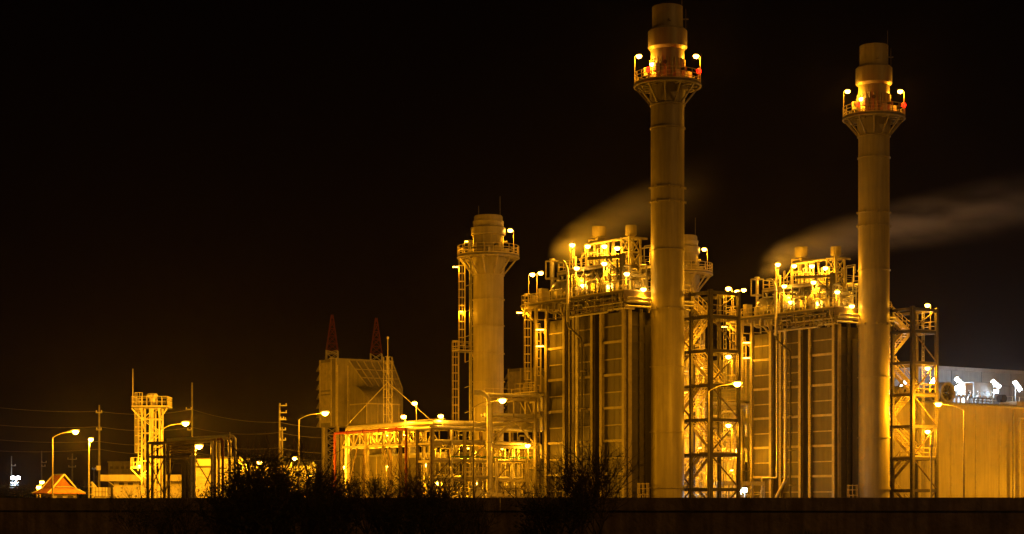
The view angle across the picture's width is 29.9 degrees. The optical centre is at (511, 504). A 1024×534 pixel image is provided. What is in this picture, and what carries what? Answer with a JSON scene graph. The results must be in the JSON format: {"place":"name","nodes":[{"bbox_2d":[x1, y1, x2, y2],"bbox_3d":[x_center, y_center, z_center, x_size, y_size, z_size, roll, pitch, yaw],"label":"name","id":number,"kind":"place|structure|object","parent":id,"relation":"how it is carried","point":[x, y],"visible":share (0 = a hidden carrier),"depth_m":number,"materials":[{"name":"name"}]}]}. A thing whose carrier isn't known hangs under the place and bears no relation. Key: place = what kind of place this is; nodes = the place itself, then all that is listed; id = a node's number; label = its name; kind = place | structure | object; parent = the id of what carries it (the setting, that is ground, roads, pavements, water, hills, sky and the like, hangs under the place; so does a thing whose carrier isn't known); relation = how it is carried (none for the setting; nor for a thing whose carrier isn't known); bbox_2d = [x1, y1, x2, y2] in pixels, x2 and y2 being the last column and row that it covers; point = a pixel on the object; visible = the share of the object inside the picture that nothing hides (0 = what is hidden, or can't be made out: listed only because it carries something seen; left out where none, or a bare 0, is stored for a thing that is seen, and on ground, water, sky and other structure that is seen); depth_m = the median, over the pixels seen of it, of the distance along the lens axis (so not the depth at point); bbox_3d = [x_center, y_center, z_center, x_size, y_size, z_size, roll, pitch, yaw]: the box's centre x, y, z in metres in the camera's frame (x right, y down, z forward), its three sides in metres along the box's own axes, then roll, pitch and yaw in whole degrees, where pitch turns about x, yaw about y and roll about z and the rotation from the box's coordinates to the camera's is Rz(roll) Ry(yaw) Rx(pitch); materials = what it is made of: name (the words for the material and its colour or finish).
{"place":"outdoors","nodes":[
{"label":"outdoors","id":0,"kind":"place"},
{"bbox_2d":[32,474,85,497],"bbox_3d":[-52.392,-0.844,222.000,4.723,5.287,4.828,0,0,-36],"label":"pavilion","id":1,"kind":"structure","parent":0,"point":[64,486],"depth_m":221.01,"materials":[{"name":"white paint"}]},
{"bbox_2d":[94,487,110,497],"bbox_3d":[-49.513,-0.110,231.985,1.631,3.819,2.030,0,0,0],"label":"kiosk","id":2,"kind":"object","parent":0,"point":[101,492],"visible":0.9,"depth_m":231.00,"materials":[{"name":"white paint"}]},
{"bbox_2d":[107,461,143,497],"bbox_3d":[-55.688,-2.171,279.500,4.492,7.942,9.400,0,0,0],"label":"grey block","id":3,"kind":"structure","parent":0,"point":[118,467],"depth_m":275.00,"materials":[{"name":"concrete"}]},
{"bbox_2d":[100,475,181,497],"bbox_3d":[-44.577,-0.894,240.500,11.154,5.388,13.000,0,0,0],"label":"control building","id":4,"kind":"structure","parent":0,"point":[127,481],"depth_m":234.90,"materials":[{"name":"white paint"}]},
{"bbox_2d":[196,457,248,497],"bbox_3d":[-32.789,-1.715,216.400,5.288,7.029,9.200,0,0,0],"label":"shutter building","id":5,"kind":"structure","parent":0,"point":[205,466],"depth_m":211.90,"materials":[{"name":"white paint"}]},
{"bbox_2d":[0,497,1023,533],"bbox_3d":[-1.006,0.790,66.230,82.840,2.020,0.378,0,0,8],"label":"perimeter wall","id":6,"kind":"structure","parent":0,"point":[984,515],"depth_m":65.03,"materials":[{"name":"concrete"}]},
{"bbox_2d":[0,0,1023,497],"label":"sky","id":7,"kind":"structure","parent":0,"point":[193,191],"materials":[{"name":"black"}]},
{"bbox_2d":[504,367,543,443],"bbox_3d":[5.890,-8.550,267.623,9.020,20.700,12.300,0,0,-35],"label":"air filter house","id":8,"kind":"structure","parent":0,"point":[513,377],"depth_m":266.52,"materials":[{"name":"paint"}]},
{"bbox_2d":[705,358,1023,448],"bbox_3d":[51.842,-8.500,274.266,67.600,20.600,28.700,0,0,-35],"label":"turbine hall","id":9,"kind":"structure","parent":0,"point":[1004,378],"depth_m":263.01,"materials":[{"name":"metal"}]},
{"bbox_2d":[918,387,939,400],"bbox_3d":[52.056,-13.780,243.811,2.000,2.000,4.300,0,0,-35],"label":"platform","id":10,"kind":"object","parent":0,"point":[926,399],"visible":0.15,"depth_m":242.36,"materials":[{"name":"metal"}]},
{"bbox_2d":[919,382,954,401],"bbox_3d":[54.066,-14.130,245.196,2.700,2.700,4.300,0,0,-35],"label":"round duct","id":11,"kind":"object","parent":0,"point":[947,391],"visible":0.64,"depth_m":243.78,"materials":[{"name":"metal"}]},
{"label":"plant yard","id":12,"kind":"structure","parent":0,"visible":0},
{"bbox_2d":[0,473,27,497],"bbox_3d":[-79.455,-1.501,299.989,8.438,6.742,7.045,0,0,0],"label":"distant tree","id":13,"kind":"object","parent":12,"relation":"on","point":[5,492],"visible":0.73,"depth_m":299.53,"materials":[{"name":"green plant"}]},
{"bbox_2d":[13,487,39,497],"bbox_3d":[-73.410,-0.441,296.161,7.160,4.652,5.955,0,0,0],"label":"distant tree","id":14,"kind":"object","parent":12,"relation":"on","point":[24,494],"visible":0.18,"depth_m":295.68,"materials":[{"name":"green plant"}]},
{"bbox_2d":[52,429,79,497],"bbox_3d":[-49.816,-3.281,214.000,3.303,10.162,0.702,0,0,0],"label":"street lamp","id":15,"kind":"object","parent":12,"relation":"on","point":[75,431],"visible":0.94,"depth_m":213.92,"materials":[{"name":"metal"}]},
{"bbox_2d":[88,437,93,497],"bbox_3d":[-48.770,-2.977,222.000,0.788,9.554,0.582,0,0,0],"label":"street lamp","id":16,"kind":"object","parent":12,"relation":"on","point":[90,439],"visible":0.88,"depth_m":221.93,"materials":[{"name":"metal"}]},
{"bbox_2d":[96,405,101,486],"bbox_3d":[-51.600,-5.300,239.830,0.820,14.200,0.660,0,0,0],"label":"utility pole","id":17,"kind":"object","parent":12,"relation":"on","point":[98,467],"visible":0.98,"depth_m":239.90,"materials":[{"name":"concrete"}]},
{"bbox_2d":[2,425,338,437],"bbox_3d":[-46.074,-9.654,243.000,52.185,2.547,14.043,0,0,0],"label":"power line","id":18,"kind":"object","parent":17,"relation":"attached to","point":[160,430],"visible":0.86,"depth_m":242.23,"materials":[{"name":"black metal"}]},
{"bbox_2d":[6,408,346,427],"bbox_3d":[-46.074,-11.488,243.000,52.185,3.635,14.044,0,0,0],"label":"power line","id":19,"kind":"object","parent":17,"relation":"attached to","point":[161,413],"visible":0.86,"depth_m":241.95,"materials":[{"name":"black metal"}]},
{"bbox_2d":[130,369,172,497],"bbox_3d":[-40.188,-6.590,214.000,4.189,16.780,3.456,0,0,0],"label":"vent tower","id":20,"kind":"structure","parent":12,"relation":"on","point":[151,407],"depth_m":213.13,"materials":[{"name":"metal"}]},
{"bbox_2d":[160,421,189,497],"bbox_3d":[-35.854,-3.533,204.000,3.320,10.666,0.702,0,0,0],"label":"street lamp","id":21,"kind":"object","parent":12,"relation":"on","point":[185,423],"visible":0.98,"depth_m":203.93,"materials":[{"name":"metal"}]},
{"bbox_2d":[186,382,192,454],"bbox_3d":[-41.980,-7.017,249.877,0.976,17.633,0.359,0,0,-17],"label":"utility pole","id":22,"kind":"object","parent":12,"relation":"on","point":[191,429],"visible":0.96,"depth_m":249.91,"materials":[{"name":"concrete"}]},
{"bbox_2d":[146,432,236,497],"bbox_3d":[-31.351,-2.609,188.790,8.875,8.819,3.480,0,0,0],"label":"pipe rack","id":23,"kind":"object","parent":12,"relation":"on","point":[188,462],"visible":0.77,"depth_m":187.87,"materials":[{"name":"metal"}]},
{"bbox_2d":[217,438,223,497],"bbox_3d":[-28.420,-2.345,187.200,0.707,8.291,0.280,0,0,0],"label":"fire pipe","id":24,"kind":"object","parent":12,"relation":"on","point":[222,451],"visible":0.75,"depth_m":187.09,"materials":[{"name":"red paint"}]},
{"bbox_2d":[249,461,315,490],"bbox_3d":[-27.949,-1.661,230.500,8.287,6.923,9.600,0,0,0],"label":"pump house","id":25,"kind":"structure","parent":12,"relation":"on","point":[294,467],"depth_m":227.01,"materials":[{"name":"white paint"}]},
{"bbox_2d":[279,403,286,459],"bbox_3d":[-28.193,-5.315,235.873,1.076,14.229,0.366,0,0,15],"label":"utility pole","id":26,"kind":"object","parent":12,"relation":"on","point":[280,405],"visible":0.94,"depth_m":235.88,"materials":[{"name":"concrete"}]},
{"bbox_2d":[298,410,329,483],"bbox_3d":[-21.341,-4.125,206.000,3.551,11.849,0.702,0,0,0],"label":"street lamp","id":27,"kind":"object","parent":12,"relation":"on","point":[325,413],"visible":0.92,"depth_m":205.94,"materials":[{"name":"metal"}]},
{"bbox_2d":[326,315,338,493],"bbox_3d":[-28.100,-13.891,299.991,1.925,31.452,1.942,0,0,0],"label":"lattice mast","id":28,"kind":"object","parent":12,"relation":"on","point":[327,353],"visible":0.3,"depth_m":299.63,"materials":[{"name":"metal"}]},
{"bbox_2d":[316,358,402,492],"bbox_3d":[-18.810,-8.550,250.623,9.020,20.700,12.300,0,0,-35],"label":"air filter house","id":29,"kind":"structure","parent":12,"relation":"on","point":[348,389],"depth_m":249.07,"materials":[{"name":"paint"}]},
{"bbox_2d":[370,318,382,359],"bbox_3d":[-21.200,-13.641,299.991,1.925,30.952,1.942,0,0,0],"label":"lattice mast","id":30,"kind":"object","parent":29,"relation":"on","point":[377,339],"visible":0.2,"depth_m":299.56,"materials":[{"name":"red metal"}]},
{"bbox_2d":[351,438,472,497],"bbox_3d":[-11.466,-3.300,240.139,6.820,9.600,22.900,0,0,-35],"label":"turbine enclosure","id":31,"kind":"object","parent":12,"relation":"on","point":[375,462],"visible":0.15,"depth_m":241.94,"materials":[{"name":"paint"}]},
{"bbox_2d":[398,458,455,492],"bbox_3d":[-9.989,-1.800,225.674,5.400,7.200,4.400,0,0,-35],"label":"cooling duct","id":32,"kind":"object","parent":12,"relation":"on","point":[412,463],"visible":0.05,"depth_m":224.06,"materials":[{"name":"metal"}]},
{"bbox_2d":[340,418,533,497],"bbox_3d":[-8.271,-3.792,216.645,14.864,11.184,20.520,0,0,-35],"label":"pipe rack","id":33,"kind":"object","parent":12,"relation":"on","point":[514,461],"visible":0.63,"depth_m":210.53,"materials":[{"name":"metal"}]},
{"bbox_2d":[333,427,406,491],"bbox_3d":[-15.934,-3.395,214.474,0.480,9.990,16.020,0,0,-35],"label":"frame","id":34,"kind":"object","parent":33,"relation":"attached to","point":[379,430],"visible":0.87,"depth_m":214.46,"materials":[{"name":"red paint"}]},
{"bbox_2d":[346,336,428,425],"bbox_3d":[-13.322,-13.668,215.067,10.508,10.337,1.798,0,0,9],"label":"guyed mast","id":35,"kind":"object","parent":33,"relation":"on","point":[387,363],"visible":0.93,"depth_m":215.40,"materials":[{"name":"metal"}]},
{"bbox_2d":[465,467,486,497],"bbox_3d":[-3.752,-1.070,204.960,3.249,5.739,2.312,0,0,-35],"label":"pump skid","id":36,"kind":"object","parent":12,"relation":"on","point":[479,477],"visible":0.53,"depth_m":204.79,"materials":[{"name":"paint"}]},
{"bbox_2d":[474,390,492,497],"bbox_3d":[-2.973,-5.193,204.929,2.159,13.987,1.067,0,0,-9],"label":"hooked riser","id":37,"kind":"object","parent":12,"relation":"on","point":[487,397],"visible":0.83,"depth_m":204.76,"materials":[{"name":"metal"}]},
{"bbox_2d":[452,214,519,494],"bbox_3d":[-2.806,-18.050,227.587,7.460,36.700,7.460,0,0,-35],"label":"bypass stack","id":38,"kind":"object","parent":12,"relation":"on","point":[488,256],"visible":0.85,"depth_m":226.14,"materials":[{"name":"paint"}]},
{"bbox_2d":[473,397,506,495],"bbox_3d":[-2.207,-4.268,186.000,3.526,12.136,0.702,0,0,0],"label":"street lamp","id":39,"kind":"object","parent":12,"relation":"on","point":[502,400],"visible":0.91,"depth_m":185.92,"materials":[{"name":"metal"}]},
{"bbox_2d":[475,490,532,497],"bbox_3d":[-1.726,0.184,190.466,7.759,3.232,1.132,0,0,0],"label":"yard barrier","id":40,"kind":"object","parent":12,"relation":"on","point":[478,493],"visible":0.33,"depth_m":190.05,"materials":[{"name":"metal"}]},
{"bbox_2d":[467,388,542,496],"bbox_3d":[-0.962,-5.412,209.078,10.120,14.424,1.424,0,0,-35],"label":"pipe bridge","id":41,"kind":"structure","parent":12,"relation":"on","point":[538,407],"depth_m":209.68,"materials":[{"name":"paint"}]},
{"bbox_2d":[502,480,528,497],"bbox_3d":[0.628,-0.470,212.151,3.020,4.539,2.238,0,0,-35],"label":"pump skid","id":42,"kind":"object","parent":12,"relation":"on","point":[507,487],"visible":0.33,"depth_m":211.38,"materials":[{"name":"paint"}]},
{"bbox_2d":[515,293,543,497],"bbox_3d":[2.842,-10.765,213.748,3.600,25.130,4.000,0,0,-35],"label":"end ladder tower","id":43,"kind":"structure","parent":12,"relation":"on","point":[535,385],"depth_m":212.19,"materials":[{"name":"metal"}]},
{"bbox_2d":[484,308,650,497],"bbox_3d":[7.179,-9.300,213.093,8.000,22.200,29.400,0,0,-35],"label":"heat recovery boiler","id":44,"kind":"object","parent":12,"relation":"on","point":[617,376],"visible":0.45,"depth_m":203.03,"materials":[{"name":"paint"}]},
{"bbox_2d":[555,318,571,497],"bbox_3d":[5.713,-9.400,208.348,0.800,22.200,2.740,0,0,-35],"label":"drain line","id":45,"kind":"object","parent":44,"relation":"attached to","point":[569,372],"visible":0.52,"depth_m":207.04,"materials":[{"name":"metal"}]},
{"bbox_2d":[558,260,586,483],"bbox_3d":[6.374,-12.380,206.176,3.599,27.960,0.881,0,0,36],"label":"swan neck vent","id":46,"kind":"object","parent":44,"relation":"attached to","point":[567,302],"visible":0.84,"depth_m":205.16,"materials":[{"name":"metal"}]},
{"bbox_2d":[569,314,583,494],"bbox_3d":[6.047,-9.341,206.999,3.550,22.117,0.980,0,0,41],"label":"blowdown pipe","id":47,"kind":"object","parent":44,"relation":"attached to","point":[577,388],"visible":0.58,"depth_m":205.60,"materials":[{"name":"metal"}]},
{"bbox_2d":[520,279,690,333],"bbox_3d":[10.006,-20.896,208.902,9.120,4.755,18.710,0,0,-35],"label":"boiler roof platform","id":48,"kind":"structure","parent":44,"relation":"on","point":[626,293],"depth_m":205.82,"materials":[{"name":"paint"}]},
{"bbox_2d":[538,288,547,301],"bbox_3d":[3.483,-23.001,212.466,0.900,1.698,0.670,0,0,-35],"label":"control cabinet","id":49,"kind":"object","parent":48,"relation":"on","point":[544,290],"visible":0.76,"depth_m":212.21,"materials":[{"name":"metal"}]},
{"bbox_2d":[545,258,558,299],"bbox_3d":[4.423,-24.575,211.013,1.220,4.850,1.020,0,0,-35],"label":"vent pipe rack","id":50,"kind":"object","parent":48,"relation":"on","point":[552,261],"visible":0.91,"depth_m":210.86,"materials":[{"name":"metal"}]},
{"bbox_2d":[551,276,580,298],"bbox_3d":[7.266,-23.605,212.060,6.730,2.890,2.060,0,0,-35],"label":"steam drum","id":51,"kind":"object","parent":48,"relation":"on","point":[558,285],"visible":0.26,"depth_m":210.06,"materials":[{"name":"metal"}]},
{"bbox_2d":[575,272,599,294],"bbox_3d":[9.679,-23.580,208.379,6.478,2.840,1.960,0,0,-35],"label":"steam drum","id":52,"kind":"object","parent":48,"relation":"on","point":[580,281],"visible":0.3,"depth_m":206.64,"materials":[{"name":"metal"}]},
{"bbox_2d":[588,225,609,278],"bbox_3d":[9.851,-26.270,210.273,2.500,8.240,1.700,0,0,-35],"label":"vent silencer","id":53,"kind":"object","parent":48,"relation":"on","point":[599,233],"visible":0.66,"depth_m":209.44,"materials":[{"name":"paint"}]},
{"bbox_2d":[557,253,650,298],"bbox_3d":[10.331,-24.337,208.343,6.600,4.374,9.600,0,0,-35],"label":"platform","id":54,"kind":"structure","parent":48,"relation":"on","point":[593,268],"depth_m":206.20,"materials":[{"name":"paint"}]},
{"bbox_2d":[579,238,627,265],"bbox_3d":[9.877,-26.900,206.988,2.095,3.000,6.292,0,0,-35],"label":"vent header","id":55,"kind":"object","parent":54,"relation":"on","point":[605,242],"visible":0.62,"depth_m":206.70,"materials":[{"name":"metal"}]},
{"bbox_2d":[529,245,694,321],"bbox_3d":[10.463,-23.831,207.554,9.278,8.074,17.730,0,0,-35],"label":"roof pipework","id":56,"kind":"object","parent":48,"relation":"on","point":[608,274],"visible":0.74,"depth_m":203.60,"materials":[{"name":"metal"}]},
{"bbox_2d":[620,224,647,289],"bbox_3d":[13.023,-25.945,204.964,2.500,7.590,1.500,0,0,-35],"label":"vent silencer","id":57,"kind":"object","parent":48,"relation":"on","point":[631,231],"visible":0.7,"depth_m":204.41,"materials":[{"name":"paint"}]},
{"bbox_2d":[587,253,624,307],"bbox_3d":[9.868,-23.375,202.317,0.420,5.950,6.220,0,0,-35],"label":"hoist frame","id":58,"kind":"object","parent":44,"relation":"on","point":[621,256],"visible":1,"depth_m":200.21,"materials":[{"name":"metal"}]},
{"bbox_2d":[637,483,648,497],"bbox_3d":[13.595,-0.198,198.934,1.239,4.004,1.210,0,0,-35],"label":"caged ladder","id":59,"kind":"object","parent":12,"relation":"on","point":[642,488],"visible":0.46,"depth_m":198.61,"materials":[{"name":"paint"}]},
{"bbox_2d":[633,3,701,497],"bbox_3d":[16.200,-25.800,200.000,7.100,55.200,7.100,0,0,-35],"label":"exhaust stack","id":60,"kind":"object","parent":12,"relation":"on","point":[669,84],"visible":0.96,"depth_m":198.47,"materials":[{"name":"paint"}]},
{"bbox_2d":[684,316,704,497],"bbox_3d":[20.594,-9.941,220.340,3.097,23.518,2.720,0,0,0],"label":"upright pipework","id":61,"kind":"object","parent":12,"relation":"on","point":[701,409],"visible":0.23,"depth_m":220.07,"materials":[{"name":"white paint"}]},
{"bbox_2d":[684,234,712,377],"bbox_3d":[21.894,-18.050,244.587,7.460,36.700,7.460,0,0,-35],"label":"bypass stack","id":62,"kind":"object","parent":12,"relation":"on","point":[694,272],"visible":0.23,"depth_m":242.84,"materials":[{"name":"paint"}]},
{"bbox_2d":[705,405,706,496],"bbox_3d":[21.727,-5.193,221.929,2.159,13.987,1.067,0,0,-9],"label":"hooked riser","id":63,"kind":"object","parent":12,"relation":"on","point":[706,451],"visible":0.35,"depth_m":221.80,"materials":[{"name":"metal"}]},
{"bbox_2d":[684,287,740,497],"bbox_3d":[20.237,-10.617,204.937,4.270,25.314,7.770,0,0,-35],"label":"stair tower","id":64,"kind":"structure","parent":12,"relation":"on","point":[691,353],"depth_m":203.10,"materials":[{"name":"metal"}]},
{"bbox_2d":[713,411,735,497],"bbox_3d":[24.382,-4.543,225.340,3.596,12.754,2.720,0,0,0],"label":"upright pipework","id":65,"kind":"object","parent":12,"relation":"on","point":[729,463],"visible":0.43,"depth_m":225.25,"materials":[{"name":"white paint"}]},
{"bbox_2d":[707,381,742,497],"bbox_3d":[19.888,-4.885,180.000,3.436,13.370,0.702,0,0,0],"label":"street lamp","id":66,"kind":"object","parent":12,"relation":"on","point":[736,383],"visible":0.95,"depth_m":179.92,"materials":[{"name":"metal"}]},
{"bbox_2d":[705,397,748,497],"bbox_3d":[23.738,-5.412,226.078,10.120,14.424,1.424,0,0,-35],"label":"pipe bridge","id":67,"kind":"structure","parent":12,"relation":"on","point":[744,424],"depth_m":227.69,"materials":[{"name":"paint"}]},
{"bbox_2d":[721,309,749,487],"bbox_3d":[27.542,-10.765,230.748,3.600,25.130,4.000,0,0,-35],"label":"end ladder tower","id":68,"kind":"structure","parent":12,"relation":"on","point":[743,400],"depth_m":229.59,"materials":[{"name":"metal"}]},
{"bbox_2d":[714,481,764,497],"bbox_3d":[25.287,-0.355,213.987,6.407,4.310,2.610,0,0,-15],"label":"gantry","id":69,"kind":"object","parent":12,"relation":"on","point":[745,483],"visible":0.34,"depth_m":212.96,"materials":[{"name":"metal"}]},
{"bbox_2d":[743,323,857,497],"bbox_3d":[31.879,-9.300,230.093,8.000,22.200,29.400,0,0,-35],"label":"heat recovery boiler","id":70,"kind":"object","parent":12,"relation":"on","point":[824,412],"visible":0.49,"depth_m":221.09,"materials":[{"name":"paint"}]},
{"bbox_2d":[761,341,778,489],"bbox_3d":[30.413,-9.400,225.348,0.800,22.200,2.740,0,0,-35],"label":"drain line","id":71,"kind":"object","parent":70,"relation":"attached to","point":[762,478],"visible":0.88,"depth_m":224.04,"materials":[{"name":"metal"}]},
{"bbox_2d":[766,278,794,497],"bbox_3d":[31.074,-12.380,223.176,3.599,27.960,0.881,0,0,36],"label":"swan neck vent","id":72,"kind":"object","parent":70,"relation":"attached to","point":[777,340],"visible":0.99,"depth_m":222.02,"materials":[{"name":"metal"}]},
{"bbox_2d":[774,329,788,497],"bbox_3d":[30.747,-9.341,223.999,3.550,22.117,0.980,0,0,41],"label":"blowdown pipe","id":73,"kind":"object","parent":70,"relation":"attached to","point":[785,422],"visible":0.84,"depth_m":222.61,"materials":[{"name":"metal"}]},
{"bbox_2d":[726,297,891,347],"bbox_3d":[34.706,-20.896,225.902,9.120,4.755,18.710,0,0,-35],"label":"boiler roof platform","id":74,"kind":"structure","parent":70,"relation":"on","point":[837,310],"depth_m":222.82,"materials":[{"name":"paint"}]},
{"bbox_2d":[743,304,751,316],"bbox_3d":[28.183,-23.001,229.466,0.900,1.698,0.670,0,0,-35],"label":"control cabinet","id":75,"kind":"object","parent":74,"relation":"on","point":[745,311],"visible":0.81,"depth_m":229.17,"materials":[{"name":"metal"}]},
{"bbox_2d":[750,277,763,314],"bbox_3d":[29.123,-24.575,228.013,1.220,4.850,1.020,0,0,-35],"label":"vent pipe rack","id":76,"kind":"object","parent":74,"relation":"on","point":[757,295],"visible":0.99,"depth_m":227.87,"materials":[{"name":"metal"}]},
{"bbox_2d":[756,293,778,314],"bbox_3d":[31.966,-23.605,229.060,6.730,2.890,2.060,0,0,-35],"label":"steam drum","id":77,"kind":"object","parent":74,"relation":"on","point":[764,301],"visible":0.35,"depth_m":227.13,"materials":[{"name":"metal"}]},
{"bbox_2d":[791,246,816,283],"bbox_3d":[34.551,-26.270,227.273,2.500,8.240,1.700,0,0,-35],"label":"vent silencer","id":78,"kind":"object","parent":74,"relation":"on","point":[801,253],"visible":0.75,"depth_m":226.44,"materials":[{"name":"paint"}]},
{"bbox_2d":[762,272,857,313],"bbox_3d":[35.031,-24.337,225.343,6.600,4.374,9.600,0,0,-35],"label":"platform","id":79,"kind":"structure","parent":74,"relation":"on","point":[800,286],"depth_m":223.58,"materials":[{"name":"paint"}]},
{"bbox_2d":[784,259,832,284],"bbox_3d":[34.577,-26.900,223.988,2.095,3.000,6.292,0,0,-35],"label":"vent header","id":80,"kind":"object","parent":79,"relation":"on","point":[818,261],"visible":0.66,"depth_m":224.14,"materials":[{"name":"metal"}]},
{"bbox_2d":[734,264,895,334],"bbox_3d":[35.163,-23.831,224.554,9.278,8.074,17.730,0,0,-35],"label":"roof pipework","id":81,"kind":"object","parent":74,"relation":"on","point":[820,290],"visible":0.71,"depth_m":220.76,"materials":[{"name":"metal"}]},
{"bbox_2d":[826,246,850,306],"bbox_3d":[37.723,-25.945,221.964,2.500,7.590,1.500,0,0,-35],"label":"vent silencer","id":82,"kind":"object","parent":74,"relation":"on","point":[836,253],"visible":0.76,"depth_m":221.42,"materials":[{"name":"paint"}]},
{"bbox_2d":[795,273,834,322],"bbox_3d":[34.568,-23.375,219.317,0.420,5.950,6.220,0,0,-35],"label":"hoist frame","id":83,"kind":"object","parent":70,"relation":"on","point":[831,289],"visible":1,"depth_m":217.21,"materials":[{"name":"metal"}]},
{"bbox_2d":[842,30,905,497],"bbox_3d":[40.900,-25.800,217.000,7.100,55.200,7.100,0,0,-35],"label":"exhaust stack","id":84,"kind":"object","parent":12,"relation":"on","point":[876,117],"visible":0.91,"depth_m":215.51,"materials":[{"name":"paint"}]},
{"bbox_2d":[890,306,938,497],"bbox_3d":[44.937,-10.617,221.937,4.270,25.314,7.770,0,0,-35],"label":"stair tower","id":85,"kind":"structure","parent":12,"relation":"on","point":[913,394],"depth_m":220.05,"materials":[{"name":"metal"}]},
{"bbox_2d":[929,444,932,497],"bbox_3d":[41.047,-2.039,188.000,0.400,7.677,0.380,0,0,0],"label":"vent post","id":86,"kind":"object","parent":12,"relation":"on","point":[930,445],"visible":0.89,"depth_m":187.91,"materials":[{"name":"metal"}]},
{"bbox_2d":[934,402,964,496],"bbox_3d":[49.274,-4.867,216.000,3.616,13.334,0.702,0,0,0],"label":"street lamp","id":87,"kind":"object","parent":12,"relation":"on","point":[938,404],"visible":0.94,"depth_m":215.94,"materials":[{"name":"painted steel"},{"name":"galvanised steel"},{"name":"glass"}]},
{"bbox_2d":[895,400,1023,497],"bbox_3d":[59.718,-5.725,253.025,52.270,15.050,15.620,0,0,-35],"label":"tan building","id":88,"kind":"structure","parent":12,"relation":"on","point":[994,450],"depth_m":243.51,"materials":[{"name":"metal"}]},
{"bbox_2d":[958,383,972,402],"bbox_3d":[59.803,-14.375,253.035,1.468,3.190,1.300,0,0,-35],"label":"roof cabinet","id":89,"kind":"object","parent":88,"relation":"on","point":[967,387],"visible":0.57,"depth_m":252.53,"materials":[{"name":"white metal"}]},
{"bbox_2d":[957,382,991,403],"bbox_3d":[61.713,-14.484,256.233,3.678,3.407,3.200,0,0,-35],"label":"roof plant room","id":90,"kind":"object","parent":88,"relation":"on","point":[982,386],"visible":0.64,"depth_m":254.94,"materials":[{"name":"metal"}]},
{"label":"ground","id":91,"kind":"structure","parent":0,"visible":0},
{"bbox_2d":[75,478,91,497],"bbox_3d":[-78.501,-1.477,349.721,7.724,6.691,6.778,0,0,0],"label":"distant tree","id":92,"kind":"object","parent":91,"relation":"on","point":[80,487],"visible":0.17,"depth_m":349.32,"materials":[{"name":"black plant"}]},
{"bbox_2d":[110,481,212,533],"bbox_3d":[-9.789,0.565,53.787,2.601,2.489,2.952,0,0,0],"label":"bush","id":93,"kind":"object","parent":91,"relation":"on","point":[177,514],"visible":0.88,"depth_m":53.73,"materials":[{"name":"green plant"}]},
{"bbox_2d":[103,466,226,533],"bbox_3d":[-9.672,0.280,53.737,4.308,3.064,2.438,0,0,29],"label":"bush","id":94,"kind":"object","parent":91,"relation":"on","point":[130,523],"visible":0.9,"depth_m":53.94,"materials":[{"name":"green plant"}]},
{"bbox_2d":[188,475,297,533],"bbox_3d":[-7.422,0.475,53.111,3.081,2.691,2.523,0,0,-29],"label":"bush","id":95,"kind":"object","parent":91,"relation":"on","point":[223,529],"visible":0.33,"depth_m":52.84,"materials":[{"name":"black plant"}]},
{"bbox_2d":[196,432,336,533],"bbox_3d":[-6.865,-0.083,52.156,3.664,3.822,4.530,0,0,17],"label":"tree","id":96,"kind":"object","parent":91,"relation":"on","point":[270,501],"visible":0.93,"depth_m":51.72,"materials":[{"name":"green plant"}]},
{"bbox_2d":[238,436,366,533],"bbox_3d":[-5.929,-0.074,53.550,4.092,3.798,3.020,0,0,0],"label":"tree","id":97,"kind":"object","parent":91,"relation":"on","point":[319,474],"visible":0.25,"depth_m":52.84,"materials":[{"name":"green plant"}]},
{"bbox_2d":[280,467,368,533],"bbox_3d":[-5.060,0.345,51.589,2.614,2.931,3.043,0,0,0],"label":"bush","id":98,"kind":"object","parent":91,"relation":"on","point":[322,521],"visible":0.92,"depth_m":51.60,"materials":[{"name":"green plant"}]},
{"bbox_2d":[278,463,412,533],"bbox_3d":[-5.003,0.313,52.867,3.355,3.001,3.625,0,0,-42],"label":"bush","id":99,"kind":"object","parent":91,"relation":"on","point":[346,512],"visible":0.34,"depth_m":52.59,"materials":[{"name":"green plant"}]},
{"bbox_2d":[294,458,454,533],"bbox_3d":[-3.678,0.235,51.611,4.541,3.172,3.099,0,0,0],"label":"bush","id":100,"kind":"object","parent":91,"relation":"on","point":[375,493],"visible":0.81,"depth_m":51.68,"materials":[{"name":"green plant"}]},
{"bbox_2d":[358,474,486,533],"bbox_3d":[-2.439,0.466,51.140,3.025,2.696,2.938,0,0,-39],"label":"bush","id":101,"kind":"object","parent":91,"relation":"on","point":[414,527],"visible":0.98,"depth_m":51.05,"materials":[{"name":"green plant"}]},
{"bbox_2d":[380,435,475,533],"bbox_3d":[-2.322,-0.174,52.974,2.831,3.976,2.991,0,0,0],"label":"bush","id":102,"kind":"object","parent":91,"relation":"on","point":[435,488],"visible":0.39,"depth_m":52.74,"materials":[{"name":"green plant"}]},
{"bbox_2d":[410,479,516,533],"bbox_3d":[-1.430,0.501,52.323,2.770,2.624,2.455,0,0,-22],"label":"bush","id":103,"kind":"object","parent":91,"relation":"on","point":[476,521],"visible":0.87,"depth_m":52.07,"materials":[{"name":"green plant"}]},
{"bbox_2d":[497,468,598,533],"bbox_3d":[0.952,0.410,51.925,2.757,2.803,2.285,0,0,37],"label":"bush","id":104,"kind":"object","parent":91,"relation":"on","point":[542,524],"visible":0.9,"depth_m":51.69,"materials":[{"name":"green plant"}]},
{"bbox_2d":[521,433,647,533],"bbox_3d":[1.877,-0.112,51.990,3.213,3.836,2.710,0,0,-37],"label":"tree","id":105,"kind":"object","parent":91,"relation":"on","point":[575,488],"visible":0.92,"depth_m":51.81,"materials":[{"name":"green plant"}]},
{"bbox_2d":[547,430,655,533],"bbox_3d":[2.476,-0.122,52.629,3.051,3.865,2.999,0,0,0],"label":"tree","id":106,"kind":"object","parent":91,"relation":"on","point":[603,520],"visible":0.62,"depth_m":52.42,"materials":[{"name":"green plant"}]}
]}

